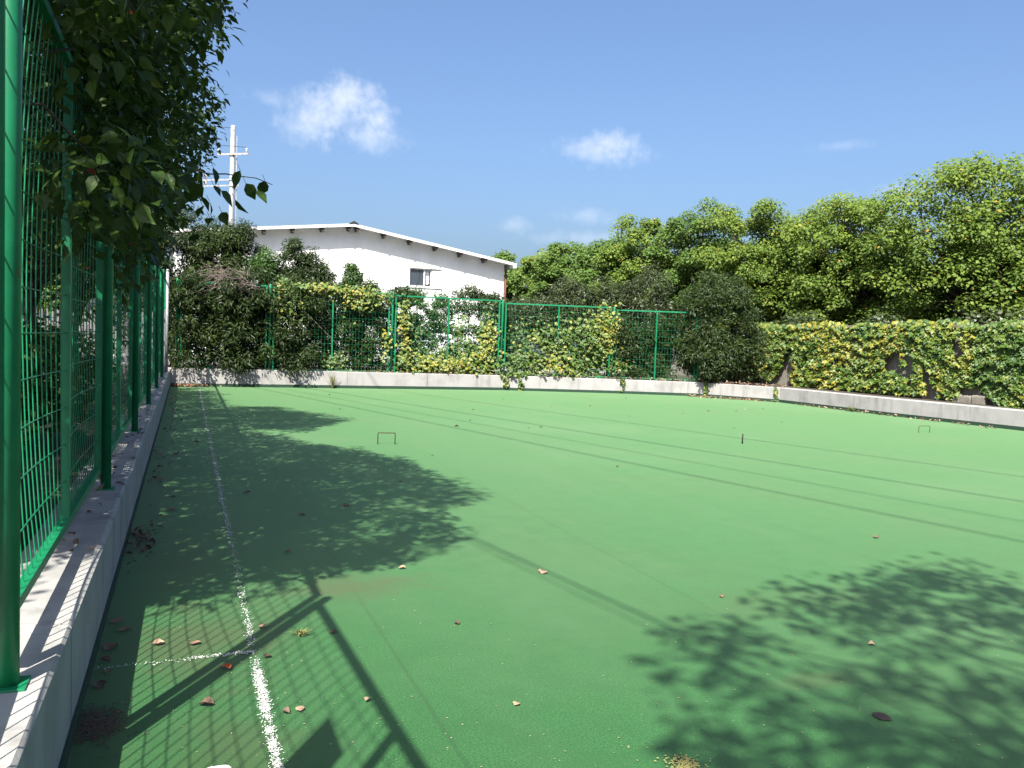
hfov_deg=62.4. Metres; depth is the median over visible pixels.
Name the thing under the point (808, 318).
undergrowth bush
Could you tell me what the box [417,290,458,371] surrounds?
young shrub
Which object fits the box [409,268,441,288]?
window
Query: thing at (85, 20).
broadleaf tree
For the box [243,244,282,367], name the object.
tall shrub
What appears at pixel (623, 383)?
kerb vine
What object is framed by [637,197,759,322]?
camphor tree
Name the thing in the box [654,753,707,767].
leaf litter
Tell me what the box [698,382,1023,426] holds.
concrete kerb
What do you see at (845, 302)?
camphor tree
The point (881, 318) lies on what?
undergrowth bush
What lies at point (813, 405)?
leaf litter
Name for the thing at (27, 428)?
fence bush
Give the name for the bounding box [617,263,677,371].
olive shrub
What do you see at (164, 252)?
broadleaf tree
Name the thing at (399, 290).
young shrub
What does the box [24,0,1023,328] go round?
sky
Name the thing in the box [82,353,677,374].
yard
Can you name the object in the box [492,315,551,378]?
fence creeper
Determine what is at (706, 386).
kerb vine
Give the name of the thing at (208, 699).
fallen leaf
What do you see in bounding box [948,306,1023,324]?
undergrowth bush
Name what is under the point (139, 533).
leaf litter
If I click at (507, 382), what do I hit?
kerb vine
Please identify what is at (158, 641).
fallen leaf
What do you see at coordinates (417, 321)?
young shrub
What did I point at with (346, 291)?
fence creeper
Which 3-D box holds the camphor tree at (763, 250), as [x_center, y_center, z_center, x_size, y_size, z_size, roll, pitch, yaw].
[10.884,-4.082,36.717,6.372,7.576,6.206,1,3,-21]
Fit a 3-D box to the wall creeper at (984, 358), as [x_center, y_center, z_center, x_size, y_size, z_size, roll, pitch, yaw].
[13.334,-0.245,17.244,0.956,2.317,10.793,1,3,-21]
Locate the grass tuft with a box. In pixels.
[326,375,340,387]
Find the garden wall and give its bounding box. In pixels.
[671,325,1023,407]
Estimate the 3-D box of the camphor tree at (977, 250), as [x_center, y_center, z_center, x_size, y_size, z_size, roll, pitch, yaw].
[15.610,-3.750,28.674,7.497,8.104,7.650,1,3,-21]
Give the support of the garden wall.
on the planting bed
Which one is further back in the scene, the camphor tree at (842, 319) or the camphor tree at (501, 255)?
the camphor tree at (501, 255)
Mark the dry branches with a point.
(242, 282)
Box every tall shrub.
[114,203,247,366]
[176,217,259,359]
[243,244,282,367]
[274,237,340,347]
[335,262,381,369]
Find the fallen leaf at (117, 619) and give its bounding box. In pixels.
[110,617,123,622]
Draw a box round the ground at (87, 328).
[43,324,171,333]
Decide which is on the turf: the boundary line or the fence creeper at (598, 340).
the boundary line
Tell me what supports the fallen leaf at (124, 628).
on the turf
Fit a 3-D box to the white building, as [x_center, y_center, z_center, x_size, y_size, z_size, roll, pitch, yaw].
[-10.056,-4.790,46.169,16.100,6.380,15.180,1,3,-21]
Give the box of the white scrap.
[209,765,230,767]
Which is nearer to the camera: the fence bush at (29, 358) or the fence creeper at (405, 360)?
the fence bush at (29, 358)
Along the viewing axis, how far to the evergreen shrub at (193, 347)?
26.53 m
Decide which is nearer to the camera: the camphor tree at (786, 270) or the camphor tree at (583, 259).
the camphor tree at (786, 270)
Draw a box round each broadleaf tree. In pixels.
[21,4,230,384]
[22,0,245,272]
[22,0,272,321]
[23,110,153,372]
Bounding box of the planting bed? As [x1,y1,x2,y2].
[20,333,1023,551]
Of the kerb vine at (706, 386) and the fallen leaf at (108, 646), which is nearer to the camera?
the fallen leaf at (108, 646)
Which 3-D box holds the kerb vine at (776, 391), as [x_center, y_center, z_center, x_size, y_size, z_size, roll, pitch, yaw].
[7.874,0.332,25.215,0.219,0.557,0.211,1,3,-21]
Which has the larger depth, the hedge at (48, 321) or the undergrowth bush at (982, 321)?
the undergrowth bush at (982, 321)
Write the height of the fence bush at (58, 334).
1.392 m
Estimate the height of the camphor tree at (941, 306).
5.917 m
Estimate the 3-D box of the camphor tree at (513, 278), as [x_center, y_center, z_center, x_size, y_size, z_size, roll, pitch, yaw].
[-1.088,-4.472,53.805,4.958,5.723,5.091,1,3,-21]
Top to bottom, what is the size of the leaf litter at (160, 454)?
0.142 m
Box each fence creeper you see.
[273,275,398,369]
[368,285,485,372]
[383,301,511,374]
[440,301,507,374]
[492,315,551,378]
[519,299,632,379]
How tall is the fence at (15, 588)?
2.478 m
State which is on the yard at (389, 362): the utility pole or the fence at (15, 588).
the utility pole
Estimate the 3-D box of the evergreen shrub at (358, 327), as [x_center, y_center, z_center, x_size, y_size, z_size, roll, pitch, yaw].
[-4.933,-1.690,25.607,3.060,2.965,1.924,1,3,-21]
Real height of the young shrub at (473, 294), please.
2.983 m
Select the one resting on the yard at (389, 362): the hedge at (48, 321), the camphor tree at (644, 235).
the camphor tree at (644, 235)
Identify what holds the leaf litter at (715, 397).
on the turf
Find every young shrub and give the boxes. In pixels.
[378,285,415,370]
[396,285,430,370]
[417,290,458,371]
[443,282,489,372]
[475,291,513,372]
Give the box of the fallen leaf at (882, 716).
[872,712,891,720]
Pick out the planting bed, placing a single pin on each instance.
(124, 396)
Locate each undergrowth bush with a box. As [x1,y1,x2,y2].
[694,316,734,324]
[768,310,832,324]
[853,306,905,324]
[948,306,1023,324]
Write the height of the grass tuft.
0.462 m
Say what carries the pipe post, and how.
on the concrete kerb at (62, 608)
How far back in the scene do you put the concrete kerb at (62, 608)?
3.66 m
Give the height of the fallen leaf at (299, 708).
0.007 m
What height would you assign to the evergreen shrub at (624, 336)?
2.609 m
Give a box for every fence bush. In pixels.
[21,313,94,445]
[21,347,33,471]
[21,388,37,469]
[22,326,91,422]
[23,314,121,389]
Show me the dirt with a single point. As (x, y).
(101, 719)
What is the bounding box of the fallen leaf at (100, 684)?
[92,680,106,688]
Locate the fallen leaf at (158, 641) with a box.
[152,638,164,643]
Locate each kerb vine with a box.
[502,375,509,388]
[517,376,524,390]
[620,379,625,392]
[703,381,708,395]
[773,386,778,401]
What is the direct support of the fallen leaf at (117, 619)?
on the turf
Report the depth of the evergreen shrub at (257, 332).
23.96 m
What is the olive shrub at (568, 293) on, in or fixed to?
on the planting bed
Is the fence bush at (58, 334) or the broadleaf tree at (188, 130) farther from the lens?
the fence bush at (58, 334)
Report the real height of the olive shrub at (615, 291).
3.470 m
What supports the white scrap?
on the turf
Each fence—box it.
[0,0,165,693]
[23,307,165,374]
[175,278,700,381]
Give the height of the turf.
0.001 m
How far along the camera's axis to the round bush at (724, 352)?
26.73 m
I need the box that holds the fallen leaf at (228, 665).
[221,663,230,667]
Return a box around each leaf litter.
[61,383,162,551]
[123,521,164,572]
[147,394,185,515]
[171,366,785,387]
[172,383,218,386]
[654,753,707,767]
[685,394,772,400]
[797,403,995,428]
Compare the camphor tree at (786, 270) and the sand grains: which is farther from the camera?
the camphor tree at (786, 270)
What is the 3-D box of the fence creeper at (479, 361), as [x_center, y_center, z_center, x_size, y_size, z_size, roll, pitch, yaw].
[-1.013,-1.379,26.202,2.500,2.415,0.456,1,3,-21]
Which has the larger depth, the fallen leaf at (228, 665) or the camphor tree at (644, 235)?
the camphor tree at (644, 235)
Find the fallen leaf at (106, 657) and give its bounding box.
[100,655,109,661]
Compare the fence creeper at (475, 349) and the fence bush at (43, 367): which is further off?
the fence creeper at (475, 349)
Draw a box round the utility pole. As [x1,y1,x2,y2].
[182,122,248,345]
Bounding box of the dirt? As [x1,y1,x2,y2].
[72,698,148,756]
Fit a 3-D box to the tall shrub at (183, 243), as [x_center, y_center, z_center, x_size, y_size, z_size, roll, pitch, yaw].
[-9.821,-2.893,24.882,2.185,4.895,4.239,4,4,32]
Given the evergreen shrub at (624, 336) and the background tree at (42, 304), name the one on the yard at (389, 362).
the background tree at (42, 304)
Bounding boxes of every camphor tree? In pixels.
[491,249,544,307]
[503,270,528,323]
[509,247,579,312]
[524,240,610,321]
[557,231,653,317]
[589,213,693,325]
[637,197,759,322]
[691,197,828,322]
[755,201,873,323]
[770,191,925,324]
[832,242,942,323]
[853,150,1023,323]
[909,264,1023,323]
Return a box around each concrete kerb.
[0,369,169,767]
[168,367,697,393]
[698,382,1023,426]
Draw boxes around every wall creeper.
[702,317,969,401]
[936,318,1023,408]
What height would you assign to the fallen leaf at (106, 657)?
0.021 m
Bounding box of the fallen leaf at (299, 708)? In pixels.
[295,706,304,710]
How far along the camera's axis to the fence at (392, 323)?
25.93 m
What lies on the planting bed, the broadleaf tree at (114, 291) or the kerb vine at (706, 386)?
the broadleaf tree at (114, 291)
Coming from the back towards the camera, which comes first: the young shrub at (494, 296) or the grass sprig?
the young shrub at (494, 296)
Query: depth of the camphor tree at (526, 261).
53.99 m
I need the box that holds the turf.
[66,386,1023,767]
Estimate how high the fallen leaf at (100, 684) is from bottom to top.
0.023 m
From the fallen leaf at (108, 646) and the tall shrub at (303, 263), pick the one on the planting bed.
the tall shrub at (303, 263)
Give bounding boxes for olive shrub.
[495,291,553,371]
[534,274,599,373]
[575,275,644,378]
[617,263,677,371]
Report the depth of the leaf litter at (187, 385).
23.01 m
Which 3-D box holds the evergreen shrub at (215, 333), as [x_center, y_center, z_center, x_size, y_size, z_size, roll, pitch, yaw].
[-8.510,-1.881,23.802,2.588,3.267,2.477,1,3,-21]
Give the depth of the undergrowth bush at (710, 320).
34.34 m
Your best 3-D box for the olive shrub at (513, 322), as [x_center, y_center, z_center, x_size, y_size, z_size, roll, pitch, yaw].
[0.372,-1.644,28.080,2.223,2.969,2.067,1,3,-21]
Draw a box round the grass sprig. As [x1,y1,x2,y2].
[289,628,310,635]
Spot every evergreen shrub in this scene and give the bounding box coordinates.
[141,283,377,369]
[168,261,258,374]
[223,265,327,378]
[300,278,398,371]
[599,312,682,380]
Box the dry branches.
[189,257,259,302]
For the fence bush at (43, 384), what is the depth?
7.94 m
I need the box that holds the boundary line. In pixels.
[97,388,287,767]
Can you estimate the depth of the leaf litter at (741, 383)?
26.07 m
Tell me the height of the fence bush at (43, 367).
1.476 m
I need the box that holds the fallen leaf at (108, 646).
[103,643,117,650]
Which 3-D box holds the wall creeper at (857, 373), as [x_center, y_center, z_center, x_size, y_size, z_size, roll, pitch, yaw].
[9.574,-0.916,26.952,0.972,2.389,11.700,1,3,-21]
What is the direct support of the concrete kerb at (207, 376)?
on the ground at (87, 328)
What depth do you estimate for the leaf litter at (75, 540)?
6.20 m
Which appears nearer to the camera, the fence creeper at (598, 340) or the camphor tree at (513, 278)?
the fence creeper at (598, 340)
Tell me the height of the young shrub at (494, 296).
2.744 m
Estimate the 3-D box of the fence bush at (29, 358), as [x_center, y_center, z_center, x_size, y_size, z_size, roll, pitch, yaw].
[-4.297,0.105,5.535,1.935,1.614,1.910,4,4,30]
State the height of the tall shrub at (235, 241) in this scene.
4.567 m
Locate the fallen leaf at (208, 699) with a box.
[199,696,214,703]
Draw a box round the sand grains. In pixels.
[69,508,1008,767]
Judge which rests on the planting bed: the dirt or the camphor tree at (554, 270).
the camphor tree at (554, 270)
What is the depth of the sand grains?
3.81 m
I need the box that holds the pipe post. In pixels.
[165,269,168,371]
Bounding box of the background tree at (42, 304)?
[23,273,87,319]
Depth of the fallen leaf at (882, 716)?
3.71 m
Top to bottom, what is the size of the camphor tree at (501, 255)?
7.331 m
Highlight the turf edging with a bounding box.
[58,383,1023,767]
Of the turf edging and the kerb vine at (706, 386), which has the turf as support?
the turf edging
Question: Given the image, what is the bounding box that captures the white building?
[171,221,516,358]
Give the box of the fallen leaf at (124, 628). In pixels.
[117,626,131,630]
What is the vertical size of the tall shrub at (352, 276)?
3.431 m
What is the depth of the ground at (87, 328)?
386.17 m
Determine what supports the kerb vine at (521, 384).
attached to the concrete kerb at (207, 376)
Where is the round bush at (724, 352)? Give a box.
[667,269,777,384]

